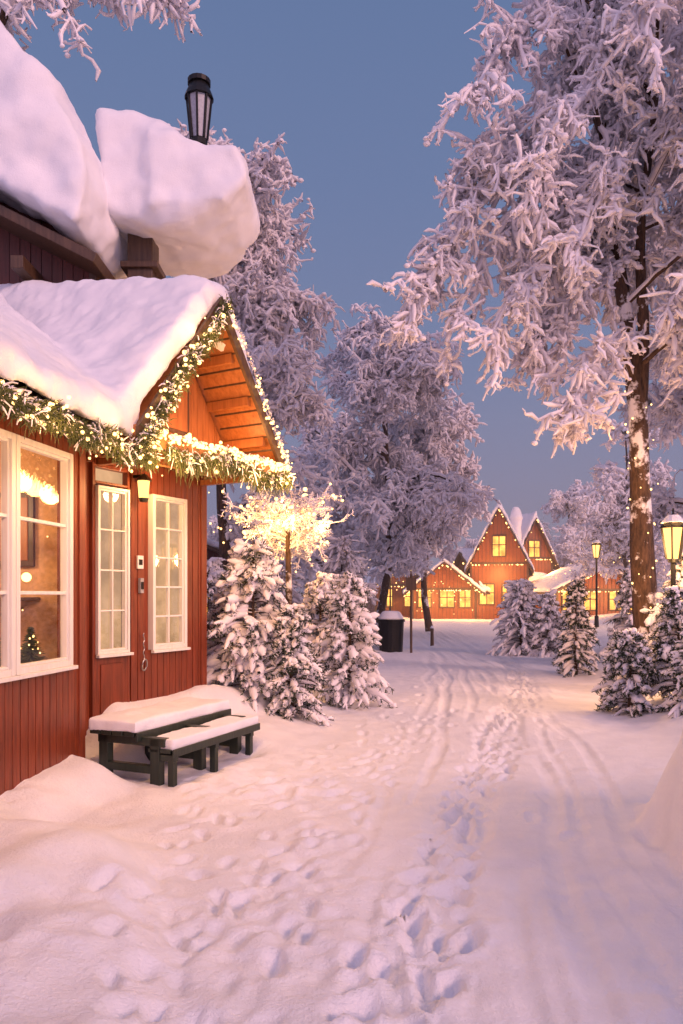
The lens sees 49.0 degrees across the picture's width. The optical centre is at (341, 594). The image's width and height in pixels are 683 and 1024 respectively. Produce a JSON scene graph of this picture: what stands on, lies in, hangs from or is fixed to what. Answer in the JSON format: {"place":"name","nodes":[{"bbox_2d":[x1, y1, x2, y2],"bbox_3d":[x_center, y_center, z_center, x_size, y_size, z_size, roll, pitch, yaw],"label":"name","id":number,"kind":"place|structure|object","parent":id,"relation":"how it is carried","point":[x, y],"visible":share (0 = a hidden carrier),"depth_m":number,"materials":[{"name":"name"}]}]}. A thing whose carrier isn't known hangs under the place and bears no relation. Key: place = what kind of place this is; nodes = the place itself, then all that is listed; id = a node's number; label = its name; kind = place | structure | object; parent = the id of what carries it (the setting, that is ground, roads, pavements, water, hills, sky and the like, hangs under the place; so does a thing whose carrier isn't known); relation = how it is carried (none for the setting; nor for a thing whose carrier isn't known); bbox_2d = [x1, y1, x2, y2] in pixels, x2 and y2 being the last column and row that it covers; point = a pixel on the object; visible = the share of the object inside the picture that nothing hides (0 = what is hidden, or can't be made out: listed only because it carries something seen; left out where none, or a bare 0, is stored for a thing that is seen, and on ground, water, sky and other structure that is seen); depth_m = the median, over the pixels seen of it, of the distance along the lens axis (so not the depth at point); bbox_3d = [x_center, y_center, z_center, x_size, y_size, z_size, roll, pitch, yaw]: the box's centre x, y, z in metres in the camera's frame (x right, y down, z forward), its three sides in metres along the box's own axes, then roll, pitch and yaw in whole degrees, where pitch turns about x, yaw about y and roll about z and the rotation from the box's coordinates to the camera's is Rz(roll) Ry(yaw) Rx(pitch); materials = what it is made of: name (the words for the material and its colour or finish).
{"place":"outdoors","nodes":[
{"label":"outdoors","id":0,"kind":"place"},
{"bbox_2d":[0,601,682,1023],"bbox_3d":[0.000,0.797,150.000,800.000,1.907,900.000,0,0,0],"label":"snow ground","id":1,"kind":"structure","parent":0,"point":[468,831],"depth_m":4.34,"materials":[{"name":"white snow"}]},
{"bbox_2d":[0,0,202,81],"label":"frosted birch tree","id":2,"kind":"object","parent":1,"relation":"on","point":[16,17],"visible":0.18,"depth_m":13.42,"materials":[{"name":"white plant"}]},
{"bbox_2d":[0,21,295,794],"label":"red wooden cabin","id":3,"kind":"object","parent":1,"relation":"on","point":[135,417],"visible":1,"depth_m":7.90,"materials":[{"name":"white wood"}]},
{"bbox_2d":[0,428,21,682],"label":"front window frame","id":4,"kind":"structure","parent":3,"relation":"in","point":[8,439],"depth_m":5.52,"materials":[{"name":"white paint"}]},
{"bbox_2d":[16,434,77,678],"bbox_3d":[-2.384,-0.285,6.002,0.130,1.830,0.865,0,0,9],"label":"front window frame","id":5,"kind":"structure","parent":3,"relation":"in","point":[65,662],"depth_m":6.33,"materials":[{"name":"white paint"}]},
{"bbox_2d":[89,462,129,718],"bbox_3d":[-2.375,0.140,7.682,0.086,2.920,0.510,0,0,29],"label":"door leaf","id":6,"kind":"structure","parent":3,"relation":"in","point":[109,678],"depth_m":7.52,"materials":[{"name":"red wood"}]},
{"bbox_2d":[95,485,133,657],"bbox_3d":[-2.341,-0.235,7.669,0.130,1.726,0.476,0,0,29],"label":"door window frame","id":7,"kind":"structure","parent":3,"relation":"in","point":[124,650],"depth_m":7.67,"materials":[{"name":"white paint"}]},
{"bbox_2d":[148,494,190,652],"bbox_3d":[-1.941,-0.235,8.431,0.130,1.734,0.604,0,0,29],"label":"gable window frame","id":8,"kind":"structure","parent":3,"relation":"in","point":[169,646],"depth_m":8.43,"materials":[{"name":"white paint"}]},
{"bbox_2d":[89,697,259,786],"bbox_3d":[-1.553,1.395,7.207,0.889,0.650,1.557,0,0,24],"label":"picnic table","id":9,"kind":"object","parent":1,"relation":"on","point":[171,732],"visible":0.98,"depth_m":6.79,"materials":[{"name":"green paint"}]},
{"bbox_2d":[207,557,225,639],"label":"snowy spruce tree","id":10,"kind":"object","parent":1,"relation":"on","point":[214,568],"visible":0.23,"depth_m":17.86,"materials":[{"name":"white snow"}]},
{"bbox_2d":[207,538,260,606],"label":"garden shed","id":11,"kind":"structure","parent":1,"relation":"on","point":[212,548],"depth_m":24.20,"materials":[{"name":"red wood"}]},
{"bbox_2d":[207,564,263,685],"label":"snowy spruce tree","id":12,"kind":"object","parent":1,"relation":"on","point":[214,613],"visible":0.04,"depth_m":10.22,"materials":[{"name":"white plant"}]},
{"bbox_2d":[207,539,311,711],"bbox_3d":[-1.259,0.375,9.556,1.652,2.227,1.325,0,0,-33],"label":"snowy spruce tree","id":13,"kind":"object","parent":1,"relation":"on","point":[257,579],"visible":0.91,"depth_m":9.29,"materials":[{"name":"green plant"}]},
{"bbox_2d":[168,119,359,569],"bbox_3d":[-2.727,-6.181,22.237,6.124,15.592,7.109,0,0,32],"label":"frosted birch tree","id":14,"kind":"object","parent":1,"relation":"on","point":[269,300],"visible":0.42,"depth_m":21.40,"materials":[{"name":"white plant"}]},
{"bbox_2d":[249,540,318,642],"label":"snowy spruce tree","id":15,"kind":"object","parent":1,"relation":"on","point":[296,598],"visible":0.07,"depth_m":19.69,"materials":[{"name":"white plant"}]},
{"bbox_2d":[217,481,353,604],"bbox_3d":[-0.969,-0.212,12.650,1.996,3.555,1.957,0,0,35],"label":"illuminated tree","id":16,"kind":"object","parent":1,"relation":"on","point":[263,524],"visible":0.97,"depth_m":12.38,"materials":[{"name":"yellow plant"}]},
{"bbox_2d":[259,603,333,726],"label":"snowy spruce tree","id":17,"kind":"object","parent":1,"relation":"on","point":[295,696],"visible":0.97,"depth_m":9.17,"materials":[{"name":"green plant"}]},
{"bbox_2d":[299,571,347,685],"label":"snowy spruce tree","id":18,"kind":"object","parent":1,"relation":"on","point":[316,599],"visible":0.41,"depth_m":12.26,"materials":[{"name":"white plant"}]},
{"bbox_2d":[279,406,370,582],"bbox_3d":[-1.096,-3.811,35.877,6.026,10.606,5.735,0,0,0],"label":"frosted birch tree","id":19,"kind":"object","parent":1,"relation":"on","point":[315,434],"visible":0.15,"depth_m":35.27,"materials":[{"name":"white plant"}]},
{"bbox_2d":[314,534,381,647],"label":"snowy spruce tree","id":20,"kind":"object","parent":1,"relation":"on","point":[346,559],"visible":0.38,"depth_m":21.73,"materials":[{"name":"white snow"}]},
{"bbox_2d":[313,571,396,709],"bbox_3d":[0.088,0.748,10.887,1.505,2.212,1.077,0,0,28],"label":"snowy spruce tree","id":21,"kind":"object","parent":1,"relation":"on","point":[353,636],"visible":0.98,"depth_m":10.70,"materials":[{"name":"white snow"}]},
{"bbox_2d":[389,574,392,610],"bbox_3d":[2.600,-0.237,40.000,0.480,3.230,0.416,0,0,0],"label":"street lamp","id":22,"kind":"object","parent":1,"relation":"on","point":[390,594],"visible":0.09,"depth_m":39.96,"materials":[{"name":"black metal"}]},
{"bbox_2d":[377,611,404,652],"bbox_3d":[1.420,1.061,21.500,0.800,1.209,0.800,0,0,0],"label":"litter bin","id":23,"kind":"object","parent":1,"relation":"on","point":[391,626],"visible":0.96,"depth_m":21.20,"materials":[{"name":"black metal"}]},
{"bbox_2d":[363,566,420,616],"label":"village cabin","id":24,"kind":"object","parent":1,"relation":"on","point":[400,602],"visible":0.12,"depth_m":53.99,"materials":[{"name":"brown wood"}]},
{"bbox_2d":[380,588,409,606],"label":"lit windows","id":25,"kind":"structure","parent":24,"relation":"in","point":[407,597],"depth_m":53.99,"materials":[{"name":"yellow glass"}]},
{"bbox_2d":[298,302,500,633],"bbox_3d":[1.603,-4.923,28.796,6.296,13.138,6.964,0,0,-31],"label":"frosted birch tree","id":26,"kind":"object","parent":1,"relation":"on","point":[401,510],"visible":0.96,"depth_m":27.92,"materials":[{"name":"white plant"}]},
{"bbox_2d":[406,574,415,652],"bbox_3d":[1.950,0.540,20.992,0.280,2.250,0.085,0,0,0],"label":"sign post","id":27,"kind":"object","parent":1,"relation":"on","point":[410,583],"visible":0.78,"depth_m":20.97,"materials":[{"name":"brown wood"}]},
{"bbox_2d":[208,492,629,611],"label":"fairy lights","id":28,"kind":"object","parent":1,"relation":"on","point":[403,581],"visible":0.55,"depth_m":39.49},
{"bbox_2d":[359,388,494,631],"bbox_3d":[3.700,-4.186,32.681,6.069,11.834,5.732,0,0,0],"label":"frosted birch tree","id":29,"kind":"object","parent":1,"relation":"on","point":[442,429],"visible":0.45,"depth_m":31.98,"materials":[{"name":"white plant"}]},
{"bbox_2d":[430,626,433,645],"bbox_3d":[2.900,1.324,24.000,0.129,0.680,0.129,0,0,22],"label":"path marker post","id":30,"kind":"object","parent":1,"relation":"on","point":[432,636],"visible":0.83,"depth_m":23.96,"materials":[{"name":"brown wood"}]},
{"bbox_2d":[207,501,663,593],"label":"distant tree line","id":31,"kind":"object","parent":1,"relation":"on","point":[470,543],"visible":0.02,"depth_m":79.90,"materials":[{"name":"white plant"}]},
{"bbox_2d":[402,558,485,618],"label":"village cabin","id":32,"kind":"object","parent":1,"relation":"on","point":[451,577],"visible":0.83,"depth_m":50.43,"materials":[{"name":"red wood"}]},
{"bbox_2d":[418,589,470,607],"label":"lit windows","id":33,"kind":"structure","parent":32,"relation":"in","point":[446,598],"depth_m":50.42,"materials":[{"name":"yellow glass"}]},
{"bbox_2d":[465,500,533,618],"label":"steep gable cabin","id":34,"kind":"object","parent":1,"relation":"on","point":[498,556],"visible":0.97,"depth_m":50.00,"materials":[{"name":"red wood"}]},
{"bbox_2d":[479,535,507,604],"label":"lit windows","id":35,"kind":"structure","parent":34,"relation":"in","point":[498,541],"depth_m":50.01,"materials":[{"name":"yellow glass"}]},
{"bbox_2d":[510,507,522,540],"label":"snowy chimney stack","id":36,"kind":"object","parent":34,"relation":"on","point":[516,516],"visible":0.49,"depth_m":51.69,"materials":[{"name":"white snow"}]},
{"bbox_2d":[452,548,547,593],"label":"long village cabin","id":37,"kind":"object","parent":1,"relation":"on","point":[461,559],"visible":0.12,"depth_m":52.38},
{"bbox_2d":[485,578,550,656],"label":"snowy spruce tree","id":38,"kind":"object","parent":1,"relation":"on","point":[519,603],"visible":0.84,"depth_m":20.17,"materials":[{"name":"white plant"}]},
{"bbox_2d":[366,0,682,659],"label":"birch tree","id":39,"kind":"object","parent":1,"relation":"on","point":[570,240],"visible":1,"depth_m":12.76,"materials":[{"name":"white plant"}]},
{"bbox_2d":[624,391,661,607],"bbox_3d":[5.601,-1.484,13.956,0.601,4.720,0.575,0,0,-19],"label":"trunk light string","id":40,"kind":"object","parent":39,"relation":"attached to","point":[630,499],"visible":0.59,"depth_m":13.85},
{"bbox_2d":[509,511,559,573],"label":"steep gable cabin","id":41,"kind":"object","parent":1,"relation":"on","point":[536,544],"visible":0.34,"depth_m":53.02,"materials":[{"name":"red wood"}]},
{"bbox_2d":[528,540,540,557],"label":"lit windows","id":42,"kind":"structure","parent":41,"relation":"in","point":[534,546],"depth_m":52.95,"materials":[{"name":"yellow glass"}]},
{"bbox_2d":[523,589,562,657],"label":"snowy spruce tree","id":43,"kind":"object","parent":1,"relation":"on","point":[548,612],"visible":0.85,"depth_m":19.81,"materials":[{"name":"white snow"}]},
{"bbox_2d":[540,479,595,570],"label":"frosted birch tree","id":44,"kind":"object","parent":1,"relation":"on","point":[567,549],"visible":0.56,"depth_m":56.84,"materials":[{"name":"white plant"}]},
{"bbox_2d":[550,575,600,677],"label":"snowy spruce tree","id":45,"kind":"object","parent":1,"relation":"on","point":[574,617],"visible":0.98,"depth_m":15.08,"materials":[{"name":"white snow"}]},
{"bbox_2d":[552,601,600,659],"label":"snowy spruce tree","id":46,"kind":"object","parent":1,"relation":"on","point":[558,644],"visible":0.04,"depth_m":17.95,"materials":[{"name":"white plant"}]},
{"bbox_2d":[531,565,631,614],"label":"wide village cabin","id":47,"kind":"object","parent":1,"relation":"on","point":[558,579],"visible":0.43,"depth_m":46.02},
{"bbox_2d":[561,591,631,610],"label":"lit windows","id":48,"kind":"structure","parent":47,"relation":"in","point":[590,604],"depth_m":45.90,"materials":[{"name":"yellow glass"}]},
{"bbox_2d":[591,537,601,626],"bbox_3d":[10.200,-0.486,30.000,0.440,3.639,0.381,0,0,0],"label":"street lamp","id":49,"kind":"object","parent":1,"relation":"on","point":[596,545],"visible":0.95,"depth_m":29.96,"materials":[{"name":"black metal"}]},
{"bbox_2d":[598,568,632,656],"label":"snowy spruce tree","id":50,"kind":"object","parent":1,"relation":"on","point":[623,600],"visible":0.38,"depth_m":16.19,"materials":[{"name":"white snow"}]},
{"bbox_2d":[567,419,680,613],"bbox_3d":[15.124,-4.240,40.016,5.734,11.016,5.851,0,0,0],"label":"frosted birch tree","id":51,"kind":"object","parent":1,"relation":"on","point":[608,529],"visible":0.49,"depth_m":39.43,"materials":[{"name":"white plant"}]},
{"bbox_2d":[591,627,660,717],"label":"snowy spruce tree","id":52,"kind":"object","parent":1,"relation":"on","point":[631,663],"visible":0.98,"depth_m":9.88,"materials":[{"name":"white plant"}]},
{"bbox_2d":[572,0,682,452],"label":"frosted birch tree","id":53,"kind":"object","parent":1,"relation":"on","point":[668,429],"visible":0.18,"depth_m":16.85,"materials":[{"name":"white plant"}]},
{"bbox_2d":[616,172,682,551],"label":"frosted birch tree","id":54,"kind":"object","parent":1,"relation":"on","point":[665,502],"visible":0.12,"depth_m":22.47,"materials":[{"name":"white plant"}]},
{"bbox_2d":[628,53,682,360],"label":"birch tree","id":55,"kind":"object","parent":1,"relation":"on","point":[669,324],"visible":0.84,"depth_m":12.64,"materials":[{"name":"white plant"}]},
{"bbox_2d":[640,552,682,656],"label":"snowy spruce tree","id":56,"kind":"object","parent":1,"relation":"on","point":[651,619],"visible":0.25,"depth_m":11.78,"materials":[{"name":"white snow"}]},
{"bbox_2d":[641,585,682,698],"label":"snowy spruce tree","id":57,"kind":"object","parent":1,"relation":"on","point":[667,629],"visible":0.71,"depth_m":9.98,"materials":[{"name":"white plant"}]},
{"bbox_2d":[653,530,670,602],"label":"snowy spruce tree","id":58,"kind":"object","parent":1,"relation":"on","point":[661,576],"visible":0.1,"depth_m":47.59,"materials":[{"name":"white snow"}]},
{"bbox_2d":[655,623,682,717],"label":"snowy spruce tree","id":59,"kind":"object","parent":1,"relation":"on","point":[672,701],"visible":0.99,"depth_m":9.19,"materials":[{"name":"white snow"}]},
{"bbox_2d":[660,508,682,585],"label":"street lamp","id":60,"kind":"object","parent":1,"relation":"on","point":[671,527],"visible":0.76,"depth_m":10.81,"materials":[{"name":"yellow glass"}]},
{"bbox_2d":[11,0,682,593],"label":"sky","id":61,"kind":"structure","parent":0,"point":[354,88],"materials":[{"name":"blue"}]}
]}

